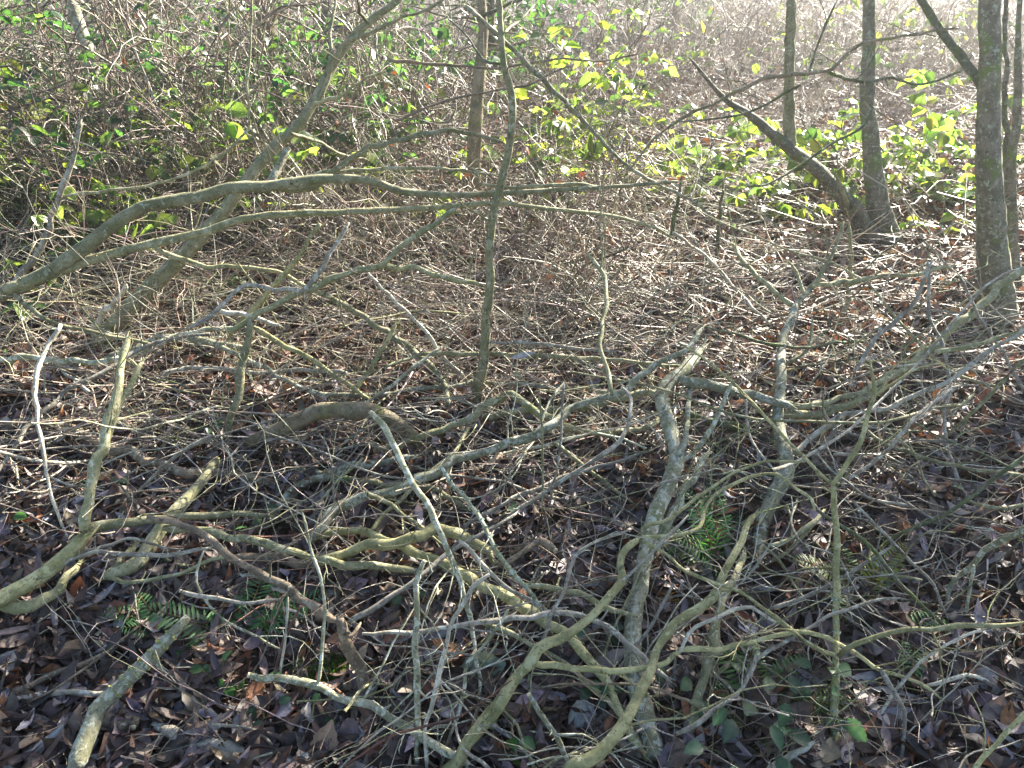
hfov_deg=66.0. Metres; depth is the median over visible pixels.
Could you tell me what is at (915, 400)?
twig
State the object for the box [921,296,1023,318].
twig
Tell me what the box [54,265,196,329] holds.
twig
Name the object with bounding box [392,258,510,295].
twig
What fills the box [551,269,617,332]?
twig
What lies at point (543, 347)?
twig
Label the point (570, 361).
twig
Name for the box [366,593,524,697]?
twig
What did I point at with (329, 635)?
twig
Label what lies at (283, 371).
fallen branch
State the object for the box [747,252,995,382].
twig
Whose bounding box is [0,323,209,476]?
fallen branch
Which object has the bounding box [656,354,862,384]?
twig
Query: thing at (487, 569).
fallen branch
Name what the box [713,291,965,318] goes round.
twig
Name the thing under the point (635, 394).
fallen branch
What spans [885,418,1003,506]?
twig
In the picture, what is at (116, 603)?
fallen leaf
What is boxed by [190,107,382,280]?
bare shrub
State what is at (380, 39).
bramble bush
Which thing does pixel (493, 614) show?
twig
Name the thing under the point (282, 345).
fallen branch
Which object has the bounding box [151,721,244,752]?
rotten log
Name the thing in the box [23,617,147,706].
fallen branch
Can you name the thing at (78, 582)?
fallen leaf
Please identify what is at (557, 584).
twig
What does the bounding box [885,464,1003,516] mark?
twig
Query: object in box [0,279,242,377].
fallen branch
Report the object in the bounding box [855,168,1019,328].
twig
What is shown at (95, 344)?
twig
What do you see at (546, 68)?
bare shrub
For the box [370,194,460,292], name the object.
twig
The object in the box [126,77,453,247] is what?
bramble bush
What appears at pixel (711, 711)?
fallen branch
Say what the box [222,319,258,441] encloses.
fallen branch
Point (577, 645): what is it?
fallen branch
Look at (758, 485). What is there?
twig
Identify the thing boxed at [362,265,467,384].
fallen branch
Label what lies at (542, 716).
fallen branch
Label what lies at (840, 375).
twig
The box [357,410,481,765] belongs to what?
fallen branch
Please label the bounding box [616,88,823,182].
bramble bush
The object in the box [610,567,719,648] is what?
twig
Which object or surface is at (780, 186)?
bramble bush
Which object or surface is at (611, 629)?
fallen branch
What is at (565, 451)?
fallen branch
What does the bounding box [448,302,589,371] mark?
twig
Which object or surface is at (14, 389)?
twig
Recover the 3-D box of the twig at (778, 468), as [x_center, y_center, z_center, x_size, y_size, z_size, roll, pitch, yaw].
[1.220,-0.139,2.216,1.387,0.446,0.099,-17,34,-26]
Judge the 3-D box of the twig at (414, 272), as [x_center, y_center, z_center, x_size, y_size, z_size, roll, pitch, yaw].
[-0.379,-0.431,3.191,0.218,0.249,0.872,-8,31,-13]
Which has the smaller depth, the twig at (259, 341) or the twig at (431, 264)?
the twig at (259, 341)
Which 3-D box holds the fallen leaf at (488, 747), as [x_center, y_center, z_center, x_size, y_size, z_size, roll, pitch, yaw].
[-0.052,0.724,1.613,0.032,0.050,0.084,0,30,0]
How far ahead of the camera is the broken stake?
1.71 m
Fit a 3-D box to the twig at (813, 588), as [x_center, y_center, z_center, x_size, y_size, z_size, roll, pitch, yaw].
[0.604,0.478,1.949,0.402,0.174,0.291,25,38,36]
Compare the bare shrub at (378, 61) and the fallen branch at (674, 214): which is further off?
the bare shrub at (378, 61)
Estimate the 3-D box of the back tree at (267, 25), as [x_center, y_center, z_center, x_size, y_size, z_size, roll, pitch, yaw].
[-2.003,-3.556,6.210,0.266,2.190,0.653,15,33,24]
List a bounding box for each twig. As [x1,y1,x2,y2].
[0,221,190,389]
[0,311,194,381]
[0,375,73,393]
[0,436,205,450]
[0,451,89,493]
[0,484,84,505]
[1,244,115,346]
[1,440,18,479]
[2,412,293,530]
[6,264,81,301]
[11,299,122,334]
[23,408,106,424]
[30,368,253,458]
[47,344,91,393]
[50,291,184,297]
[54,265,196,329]
[55,328,174,355]
[61,238,296,365]
[77,537,189,567]
[90,449,192,569]
[106,215,306,264]
[119,415,201,464]
[120,435,212,504]
[121,237,155,452]
[124,340,401,399]
[137,402,259,464]
[140,503,334,537]
[148,259,302,308]
[149,295,370,370]
[175,388,299,542]
[176,258,252,303]
[189,286,272,318]
[195,500,312,564]
[209,302,442,508]
[211,723,280,755]
[221,331,263,390]
[226,316,296,401]
[234,386,329,509]
[234,387,321,435]
[236,566,321,622]
[237,262,315,355]
[239,418,342,531]
[246,250,343,367]
[257,457,363,535]
[263,307,330,332]
[263,431,570,501]
[264,398,467,443]
[265,381,295,425]
[271,375,426,401]
[273,263,440,323]
[282,607,540,766]
[294,669,554,755]
[298,593,471,683]
[302,642,498,720]
[304,277,346,317]
[319,433,347,528]
[322,352,455,438]
[324,678,467,767]
[326,286,501,329]
[328,577,491,609]
[330,332,500,368]
[334,386,513,453]
[339,482,418,528]
[340,616,574,767]
[343,280,424,321]
[343,673,396,712]
[344,324,546,354]
[358,223,605,254]
[360,130,577,282]
[361,368,420,428]
[362,579,431,686]
[366,492,456,556]
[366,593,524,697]
[367,320,420,374]
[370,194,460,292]
[375,256,468,325]
[375,304,570,345]
[377,507,520,629]
[378,596,510,753]
[382,217,467,314]
[387,599,475,633]
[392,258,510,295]
[394,398,483,429]
[398,576,489,767]
[405,664,498,726]
[409,355,520,432]
[420,382,558,439]
[433,686,535,767]
[436,192,572,330]
[438,364,561,493]
[439,356,474,376]
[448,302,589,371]
[451,300,516,328]
[452,382,564,510]
[453,163,502,235]
[460,308,662,434]
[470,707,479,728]
[475,345,617,364]
[485,566,515,650]
[488,272,586,373]
[488,321,725,523]
[489,460,616,564]
[490,470,650,508]
[498,670,700,761]
[499,730,639,766]
[505,360,637,426]
[506,314,628,397]
[506,627,607,659]
[506,667,588,761]
[507,323,592,355]
[508,572,565,659]
[512,471,654,480]
[513,324,703,431]
[519,357,612,367]
[521,493,580,542]
[522,630,735,714]
[526,485,688,542]
[527,741,727,765]
[528,380,606,422]
[532,512,660,613]
[532,632,608,642]
[534,504,626,533]
[535,382,621,401]
[539,525,695,645]
[543,267,653,380]
[543,742,619,767]
[544,466,617,490]
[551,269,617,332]
[554,234,656,338]
[554,248,627,332]
[558,419,660,467]
[566,518,696,556]
[570,371,973,424]
[571,515,632,616]
[575,340,680,354]
[576,390,599,417]
[579,299,859,360]
[589,510,777,677]
[599,552,700,606]
[603,467,699,657]
[607,364,699,531]
[610,292,735,359]
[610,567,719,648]
[611,255,661,370]
[612,326,671,349]
[613,583,697,726]
[622,618,789,673]
[629,438,827,529]
[632,451,826,491]
[632,539,655,579]
[644,658,718,694]
[649,410,774,472]
[656,273,936,332]
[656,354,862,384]
[657,226,755,262]
[662,322,762,372]
[673,257,704,359]
[674,545,858,626]
[674,577,925,696]
[676,633,789,716]
[677,516,832,589]
[680,561,922,612]
[684,134,772,313]
[685,202,995,387]
[693,606,818,651]
[696,349,985,427]
[699,462,799,549]
[708,472,886,621]
[710,397,750,511]
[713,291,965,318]
[718,555,820,643]
[718,653,921,704]
[723,282,814,445]
[725,486,815,584]
[729,284,921,372]
[734,364,956,444]
[735,208,931,308]
[736,378,818,461]
[740,339,992,524]
[743,325,837,415]
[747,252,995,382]
[755,349,831,428]
[757,279,778,303]
[760,482,942,524]
[762,545,1023,699]
[763,488,897,565]
[767,552,851,594]
[770,266,1023,471]
[770,676,871,757]
[781,299,827,315]
[787,425,926,491]
[791,498,873,624]
[792,357,854,390]
[794,436,1018,528]
[797,338,850,435]
[797,515,961,608]
[800,627,1023,767]
[802,362,929,403]
[805,504,954,562]
[806,433,907,506]
[809,236,902,325]
[809,278,911,306]
[811,223,873,238]
[815,472,928,508]
[816,301,983,447]
[817,257,903,304]
[821,629,950,692]
[822,338,962,378]
[822,481,857,555]
[823,274,1010,374]
[827,358,1023,466]
[828,288,980,394]
[834,328,911,351]
[844,512,954,541]
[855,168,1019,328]
[856,394,929,432]
[857,385,935,496]
[858,423,1023,554]
[859,344,895,368]
[866,450,1013,519]
[869,374,999,419]
[876,332,931,403]
[880,344,1023,397]
[881,628,960,716]
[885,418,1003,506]
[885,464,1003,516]
[891,422,921,477]
[895,641,1011,749]
[897,277,963,301]
[897,599,1023,635]
[898,319,1020,384]
[913,205,970,368]
[918,263,1023,283]
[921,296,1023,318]
[921,506,1023,621]
[935,311,1018,344]
[951,388,1012,410]
[951,532,1021,542]
[953,279,1023,310]
[958,382,1023,404]
[958,739,1023,767]
[964,628,1011,659]
[974,578,1018,666]
[991,630,1023,653]
[992,343,1004,418]
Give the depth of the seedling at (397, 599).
1.92 m
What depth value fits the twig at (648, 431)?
2.55 m
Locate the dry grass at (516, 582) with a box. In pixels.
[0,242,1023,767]
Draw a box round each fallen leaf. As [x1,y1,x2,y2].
[16,708,34,730]
[69,576,84,597]
[106,599,124,616]
[117,618,123,629]
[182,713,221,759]
[233,422,242,430]
[309,720,338,767]
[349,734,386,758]
[461,650,505,678]
[480,737,493,749]
[510,352,534,358]
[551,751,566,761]
[737,621,757,634]
[879,706,912,731]
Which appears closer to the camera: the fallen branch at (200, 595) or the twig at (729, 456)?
the fallen branch at (200, 595)
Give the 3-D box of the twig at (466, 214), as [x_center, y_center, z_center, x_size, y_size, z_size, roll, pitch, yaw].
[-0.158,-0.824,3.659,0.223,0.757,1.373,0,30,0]
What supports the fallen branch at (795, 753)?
on the leaf litter at (144, 698)
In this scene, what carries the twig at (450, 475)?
on the leaf litter at (144, 698)
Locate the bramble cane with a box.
[342,680,511,767]
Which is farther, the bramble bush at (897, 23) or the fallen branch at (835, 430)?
the bramble bush at (897, 23)
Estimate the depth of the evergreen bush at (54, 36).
7.59 m
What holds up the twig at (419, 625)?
on the leaf litter at (144, 698)
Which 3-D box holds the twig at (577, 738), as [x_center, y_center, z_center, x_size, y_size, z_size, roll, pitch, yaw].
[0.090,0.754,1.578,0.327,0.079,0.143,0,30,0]
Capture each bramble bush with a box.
[0,0,100,250]
[0,1,292,248]
[0,47,93,226]
[0,52,243,266]
[0,83,226,327]
[0,88,221,204]
[2,32,291,198]
[26,99,316,245]
[90,14,441,163]
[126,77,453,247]
[139,224,250,305]
[143,61,340,244]
[238,0,499,148]
[240,6,467,198]
[284,73,466,216]
[442,1,665,159]
[451,106,635,206]
[500,29,651,183]
[518,0,702,141]
[578,98,808,199]
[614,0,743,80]
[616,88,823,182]
[651,101,865,219]
[684,138,856,229]
[732,86,901,182]
[744,0,850,71]
[793,121,974,206]
[809,0,948,77]
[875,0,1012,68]
[880,65,1023,218]
[899,213,970,234]
[939,191,1023,226]
[940,80,1023,167]
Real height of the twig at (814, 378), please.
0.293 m
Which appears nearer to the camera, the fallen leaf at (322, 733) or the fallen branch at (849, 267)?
the fallen leaf at (322, 733)
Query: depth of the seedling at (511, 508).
2.23 m
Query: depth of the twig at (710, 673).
1.71 m
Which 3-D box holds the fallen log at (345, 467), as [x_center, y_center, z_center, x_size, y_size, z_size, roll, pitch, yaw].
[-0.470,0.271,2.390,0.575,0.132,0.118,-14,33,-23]
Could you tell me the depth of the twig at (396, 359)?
3.15 m
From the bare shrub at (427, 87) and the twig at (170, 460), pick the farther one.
the bare shrub at (427, 87)
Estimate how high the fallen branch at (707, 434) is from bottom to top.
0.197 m
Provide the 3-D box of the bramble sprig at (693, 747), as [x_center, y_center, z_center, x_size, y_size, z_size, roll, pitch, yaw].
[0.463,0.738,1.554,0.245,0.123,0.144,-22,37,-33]
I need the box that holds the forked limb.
[0,327,297,614]
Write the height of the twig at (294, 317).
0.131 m
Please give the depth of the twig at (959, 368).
2.71 m
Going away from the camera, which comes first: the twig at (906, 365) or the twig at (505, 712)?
the twig at (505, 712)
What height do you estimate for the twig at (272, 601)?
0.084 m
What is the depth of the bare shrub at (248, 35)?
5.63 m
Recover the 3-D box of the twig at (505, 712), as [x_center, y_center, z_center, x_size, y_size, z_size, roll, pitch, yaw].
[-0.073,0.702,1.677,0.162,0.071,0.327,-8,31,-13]
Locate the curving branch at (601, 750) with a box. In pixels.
[563,417,843,767]
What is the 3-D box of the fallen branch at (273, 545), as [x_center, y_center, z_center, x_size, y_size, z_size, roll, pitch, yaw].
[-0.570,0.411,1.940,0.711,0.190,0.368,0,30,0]
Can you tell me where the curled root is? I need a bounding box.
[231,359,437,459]
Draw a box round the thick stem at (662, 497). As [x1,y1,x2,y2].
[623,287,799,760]
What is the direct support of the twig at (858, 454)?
on the leaf litter at (144, 698)
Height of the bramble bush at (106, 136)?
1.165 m
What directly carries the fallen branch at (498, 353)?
on the fallen branch at (541, 343)
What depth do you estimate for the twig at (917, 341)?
2.93 m
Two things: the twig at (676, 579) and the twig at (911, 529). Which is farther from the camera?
the twig at (911, 529)
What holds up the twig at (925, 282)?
on the leaf litter at (144, 698)
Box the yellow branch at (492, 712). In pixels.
[442,409,888,767]
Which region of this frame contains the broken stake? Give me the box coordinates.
[336,615,369,694]
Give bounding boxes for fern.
[100,586,184,637]
[135,568,326,643]
[657,477,743,576]
[658,588,708,636]
[712,639,841,715]
[759,667,846,719]
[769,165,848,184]
[789,542,906,621]
[898,610,951,687]
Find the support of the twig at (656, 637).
on the leaf litter at (144, 698)
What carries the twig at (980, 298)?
on the leaf litter at (144, 698)
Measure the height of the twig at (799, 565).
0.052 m
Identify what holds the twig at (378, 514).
on the leaf litter at (144, 698)
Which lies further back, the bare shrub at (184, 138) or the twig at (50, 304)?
the bare shrub at (184, 138)
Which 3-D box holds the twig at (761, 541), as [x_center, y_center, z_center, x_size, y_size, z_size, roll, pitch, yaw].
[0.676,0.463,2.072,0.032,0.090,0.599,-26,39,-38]
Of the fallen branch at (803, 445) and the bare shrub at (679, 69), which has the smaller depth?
the fallen branch at (803, 445)
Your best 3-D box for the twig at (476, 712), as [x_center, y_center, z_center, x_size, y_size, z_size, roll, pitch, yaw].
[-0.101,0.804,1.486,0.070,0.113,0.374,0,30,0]
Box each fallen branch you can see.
[0,89,680,302]
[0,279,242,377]
[0,323,103,536]
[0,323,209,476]
[5,682,103,701]
[7,0,323,282]
[10,646,118,694]
[13,293,157,373]
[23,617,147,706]
[56,540,213,589]
[90,280,127,342]
[105,324,262,367]
[110,556,224,588]
[151,243,316,308]
[160,354,351,401]
[162,519,423,609]
[179,586,281,607]
[185,222,349,343]
[186,549,328,686]
[215,344,353,400]
[218,309,282,327]
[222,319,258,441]
[226,202,484,332]
[226,223,359,385]
[253,326,374,401]
[267,147,290,180]
[298,467,469,564]
[309,141,704,541]
[315,288,463,417]
[315,527,681,767]
[319,504,502,569]
[321,289,608,401]
[337,559,450,763]
[341,344,445,418]
[349,436,528,622]
[352,318,400,393]
[357,410,481,765]
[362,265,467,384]
[362,591,690,715]
[366,426,470,536]
[373,316,735,456]
[383,322,749,420]
[383,609,508,764]
[422,573,551,767]
[439,466,551,693]
[457,539,547,634]
[463,400,658,526]
[480,175,676,240]
[482,301,683,452]
[484,624,720,741]
[489,331,650,388]
[506,537,557,564]
[525,574,638,628]
[526,692,623,767]
[538,395,548,513]
[548,384,671,539]
[552,441,663,505]
[591,496,753,610]
[611,583,673,681]
[661,168,681,235]
[672,231,770,324]
[676,597,902,735]
[678,579,776,653]
[682,549,848,740]
[683,384,776,451]
[684,380,777,480]
[700,266,910,382]
[753,493,825,562]
[766,739,819,767]
[769,535,983,633]
[771,241,1023,418]
[785,283,928,414]
[793,324,1023,453]
[795,222,853,320]
[811,412,847,459]
[816,508,1023,630]
[848,326,1009,483]
[849,374,1023,478]
[852,209,960,373]
[852,500,948,618]
[878,629,981,720]
[897,261,1023,505]
[926,673,994,686]
[934,690,1023,767]
[940,518,1023,613]
[958,277,1023,393]
[969,500,1023,512]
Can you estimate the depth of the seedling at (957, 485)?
2.33 m
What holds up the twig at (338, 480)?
on the leaf litter at (144, 698)
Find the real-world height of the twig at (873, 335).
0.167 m
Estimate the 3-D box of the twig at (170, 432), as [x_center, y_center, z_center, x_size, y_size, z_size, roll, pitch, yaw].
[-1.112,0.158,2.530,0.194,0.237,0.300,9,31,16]
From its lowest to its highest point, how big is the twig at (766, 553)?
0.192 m
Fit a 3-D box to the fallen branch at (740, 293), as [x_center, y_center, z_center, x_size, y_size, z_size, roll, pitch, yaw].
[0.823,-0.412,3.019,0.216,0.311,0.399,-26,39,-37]
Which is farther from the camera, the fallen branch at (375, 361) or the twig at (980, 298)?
the twig at (980, 298)
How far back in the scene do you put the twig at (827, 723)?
1.57 m
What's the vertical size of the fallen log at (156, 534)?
0.054 m
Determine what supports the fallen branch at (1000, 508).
on the leaf litter at (144, 698)
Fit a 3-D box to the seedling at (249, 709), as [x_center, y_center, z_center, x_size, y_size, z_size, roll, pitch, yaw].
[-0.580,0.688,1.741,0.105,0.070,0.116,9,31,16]
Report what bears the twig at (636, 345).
on the leaf litter at (144, 698)
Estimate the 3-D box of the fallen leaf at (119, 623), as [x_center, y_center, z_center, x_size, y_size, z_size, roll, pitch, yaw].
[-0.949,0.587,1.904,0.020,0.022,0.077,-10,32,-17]
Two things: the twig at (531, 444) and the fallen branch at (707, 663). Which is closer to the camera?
the fallen branch at (707, 663)
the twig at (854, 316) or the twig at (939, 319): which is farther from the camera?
the twig at (854, 316)
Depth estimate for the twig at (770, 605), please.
1.91 m
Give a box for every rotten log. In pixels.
[102,711,140,731]
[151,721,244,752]
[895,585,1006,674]
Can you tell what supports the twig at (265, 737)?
on the leaf litter at (144, 698)
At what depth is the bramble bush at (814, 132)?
4.82 m
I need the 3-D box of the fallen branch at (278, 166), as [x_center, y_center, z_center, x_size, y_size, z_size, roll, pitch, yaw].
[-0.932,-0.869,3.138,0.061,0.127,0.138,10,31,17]
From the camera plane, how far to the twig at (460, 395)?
2.58 m
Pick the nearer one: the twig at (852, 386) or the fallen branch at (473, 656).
the fallen branch at (473, 656)
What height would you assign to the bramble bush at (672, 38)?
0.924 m
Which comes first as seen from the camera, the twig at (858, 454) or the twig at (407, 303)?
the twig at (858, 454)
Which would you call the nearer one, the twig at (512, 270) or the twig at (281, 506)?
the twig at (281, 506)
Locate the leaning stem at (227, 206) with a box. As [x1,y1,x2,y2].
[76,0,443,352]
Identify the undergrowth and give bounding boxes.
[0,0,1023,151]
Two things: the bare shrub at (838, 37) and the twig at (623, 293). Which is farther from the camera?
the bare shrub at (838, 37)
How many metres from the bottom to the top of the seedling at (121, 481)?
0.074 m
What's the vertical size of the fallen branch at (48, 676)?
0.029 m
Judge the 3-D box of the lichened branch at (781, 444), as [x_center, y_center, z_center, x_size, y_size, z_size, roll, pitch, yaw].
[0.909,-0.115,2.507,0.926,0.730,1.711,13,33,22]
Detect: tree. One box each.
[63,0,100,75]
[245,0,278,80]
[463,0,539,246]
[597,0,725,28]
[687,0,902,248]
[873,0,1018,329]
[1001,0,1010,189]
[1003,0,1022,294]
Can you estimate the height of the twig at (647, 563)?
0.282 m
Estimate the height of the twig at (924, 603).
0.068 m
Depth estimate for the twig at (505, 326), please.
3.06 m
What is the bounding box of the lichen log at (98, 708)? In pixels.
[67,615,189,767]
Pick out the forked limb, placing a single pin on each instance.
(10, 602)
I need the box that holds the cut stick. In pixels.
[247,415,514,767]
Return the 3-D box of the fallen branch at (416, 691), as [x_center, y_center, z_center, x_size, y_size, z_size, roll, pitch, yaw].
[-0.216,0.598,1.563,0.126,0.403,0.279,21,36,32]
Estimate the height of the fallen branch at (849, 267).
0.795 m
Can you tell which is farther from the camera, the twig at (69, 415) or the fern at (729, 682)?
the twig at (69, 415)
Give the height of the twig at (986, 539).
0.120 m
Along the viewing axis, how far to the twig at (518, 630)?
1.79 m
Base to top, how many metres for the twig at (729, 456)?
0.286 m
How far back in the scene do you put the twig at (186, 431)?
2.54 m
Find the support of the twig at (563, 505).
on the leaf litter at (144, 698)
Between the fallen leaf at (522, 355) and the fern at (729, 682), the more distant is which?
the fallen leaf at (522, 355)
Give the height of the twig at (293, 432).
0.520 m
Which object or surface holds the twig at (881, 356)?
on the leaf litter at (144, 698)
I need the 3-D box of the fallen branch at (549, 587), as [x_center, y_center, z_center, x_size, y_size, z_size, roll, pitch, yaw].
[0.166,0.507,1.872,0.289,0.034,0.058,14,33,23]
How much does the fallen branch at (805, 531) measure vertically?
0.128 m
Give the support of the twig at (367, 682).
on the leaf litter at (144, 698)
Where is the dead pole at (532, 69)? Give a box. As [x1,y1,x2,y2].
[462,4,721,225]
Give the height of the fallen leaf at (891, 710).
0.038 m
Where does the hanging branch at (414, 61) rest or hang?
attached to the hanging branch at (452, 99)
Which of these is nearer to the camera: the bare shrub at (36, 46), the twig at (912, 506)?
the twig at (912, 506)
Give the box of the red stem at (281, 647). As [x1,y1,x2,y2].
[264,605,300,719]
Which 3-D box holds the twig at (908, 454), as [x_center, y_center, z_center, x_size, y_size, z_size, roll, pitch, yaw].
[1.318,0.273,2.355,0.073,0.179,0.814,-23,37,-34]
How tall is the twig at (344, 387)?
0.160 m
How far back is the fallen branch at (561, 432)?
2.20 m
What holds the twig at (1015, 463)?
on the leaf litter at (144, 698)
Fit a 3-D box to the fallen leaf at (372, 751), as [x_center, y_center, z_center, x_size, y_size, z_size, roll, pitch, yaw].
[-0.297,0.748,1.627,0.080,0.034,0.035,0,30,0]
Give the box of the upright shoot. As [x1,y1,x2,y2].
[672,275,1023,742]
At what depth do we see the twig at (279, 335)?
3.07 m
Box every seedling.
[8,511,26,522]
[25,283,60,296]
[95,477,128,499]
[175,638,196,657]
[189,650,234,695]
[197,419,224,439]
[224,671,280,718]
[233,504,277,529]
[247,695,290,726]
[311,693,335,724]
[393,590,427,604]
[489,721,535,766]
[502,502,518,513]
[576,622,622,644]
[579,674,621,708]
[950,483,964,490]
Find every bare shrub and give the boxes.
[0,0,82,236]
[0,0,145,225]
[0,0,173,153]
[0,0,216,207]
[0,0,269,155]
[0,0,273,232]
[0,79,253,245]
[0,84,193,271]
[70,0,511,226]
[71,0,405,269]
[86,58,317,262]
[127,0,475,150]
[160,0,547,194]
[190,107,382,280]
[249,133,484,340]
[259,66,405,232]
[261,99,538,278]
[299,0,579,146]
[379,51,606,230]
[394,110,653,288]
[448,4,620,152]
[483,159,702,362]
[536,57,699,237]
[551,0,755,108]
[695,0,839,63]
[774,0,893,66]
[831,0,977,99]
[907,0,1022,56]
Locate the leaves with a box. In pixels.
[205,0,1014,105]
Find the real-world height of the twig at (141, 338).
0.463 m
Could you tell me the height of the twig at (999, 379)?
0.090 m
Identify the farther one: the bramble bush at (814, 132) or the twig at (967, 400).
the bramble bush at (814, 132)
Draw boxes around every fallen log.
[0,417,284,487]
[102,456,220,580]
[221,550,352,569]
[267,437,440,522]
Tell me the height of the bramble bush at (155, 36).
1.019 m
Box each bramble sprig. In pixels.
[655,666,709,726]
[683,701,811,767]
[697,662,792,767]
[778,662,866,741]
[795,657,850,716]
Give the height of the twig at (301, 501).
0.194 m
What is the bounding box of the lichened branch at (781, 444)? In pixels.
[719,170,959,606]
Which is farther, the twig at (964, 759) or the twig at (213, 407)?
the twig at (213, 407)
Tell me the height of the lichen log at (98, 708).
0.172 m
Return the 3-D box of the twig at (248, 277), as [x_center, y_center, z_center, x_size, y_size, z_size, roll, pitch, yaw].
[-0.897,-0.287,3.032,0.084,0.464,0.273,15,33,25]
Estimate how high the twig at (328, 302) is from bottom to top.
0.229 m
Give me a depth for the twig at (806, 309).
3.25 m
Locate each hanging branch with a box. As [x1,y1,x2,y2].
[389,0,695,70]
[395,0,594,121]
[612,0,963,224]
[740,84,874,236]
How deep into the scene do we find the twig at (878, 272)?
2.81 m
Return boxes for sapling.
[447,0,578,409]
[671,155,737,273]
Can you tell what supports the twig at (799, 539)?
on the leaf litter at (144, 698)
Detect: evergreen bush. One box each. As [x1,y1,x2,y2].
[0,0,100,103]
[1,0,278,118]
[193,0,454,124]
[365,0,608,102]
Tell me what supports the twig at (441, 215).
on the leaf litter at (144, 698)
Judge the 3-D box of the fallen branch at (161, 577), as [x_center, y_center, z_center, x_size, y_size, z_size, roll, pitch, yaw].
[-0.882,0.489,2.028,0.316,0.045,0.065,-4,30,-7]
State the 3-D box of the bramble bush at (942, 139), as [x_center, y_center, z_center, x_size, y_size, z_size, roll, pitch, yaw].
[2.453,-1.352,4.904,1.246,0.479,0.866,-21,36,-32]
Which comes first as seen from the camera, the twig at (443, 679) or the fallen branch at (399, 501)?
the twig at (443, 679)
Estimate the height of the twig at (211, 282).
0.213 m
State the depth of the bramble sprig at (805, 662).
1.68 m
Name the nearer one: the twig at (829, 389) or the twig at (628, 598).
the twig at (628, 598)
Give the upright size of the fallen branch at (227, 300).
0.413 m
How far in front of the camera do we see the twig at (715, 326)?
2.96 m
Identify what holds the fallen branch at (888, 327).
on the twig at (878, 272)
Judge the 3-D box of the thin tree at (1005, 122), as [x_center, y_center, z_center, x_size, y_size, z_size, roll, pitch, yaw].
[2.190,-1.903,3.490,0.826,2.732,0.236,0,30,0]
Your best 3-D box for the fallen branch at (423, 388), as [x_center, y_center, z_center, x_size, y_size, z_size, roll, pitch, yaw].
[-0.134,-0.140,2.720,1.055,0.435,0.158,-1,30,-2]
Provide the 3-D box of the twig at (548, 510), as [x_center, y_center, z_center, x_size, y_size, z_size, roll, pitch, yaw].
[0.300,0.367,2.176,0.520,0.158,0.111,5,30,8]
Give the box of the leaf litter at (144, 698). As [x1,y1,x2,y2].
[0,0,1023,767]
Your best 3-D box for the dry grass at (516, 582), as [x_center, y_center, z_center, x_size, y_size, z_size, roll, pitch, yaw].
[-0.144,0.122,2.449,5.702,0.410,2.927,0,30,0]
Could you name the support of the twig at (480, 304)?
on the leaf litter at (144, 698)
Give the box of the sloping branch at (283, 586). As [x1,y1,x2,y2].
[146,496,351,626]

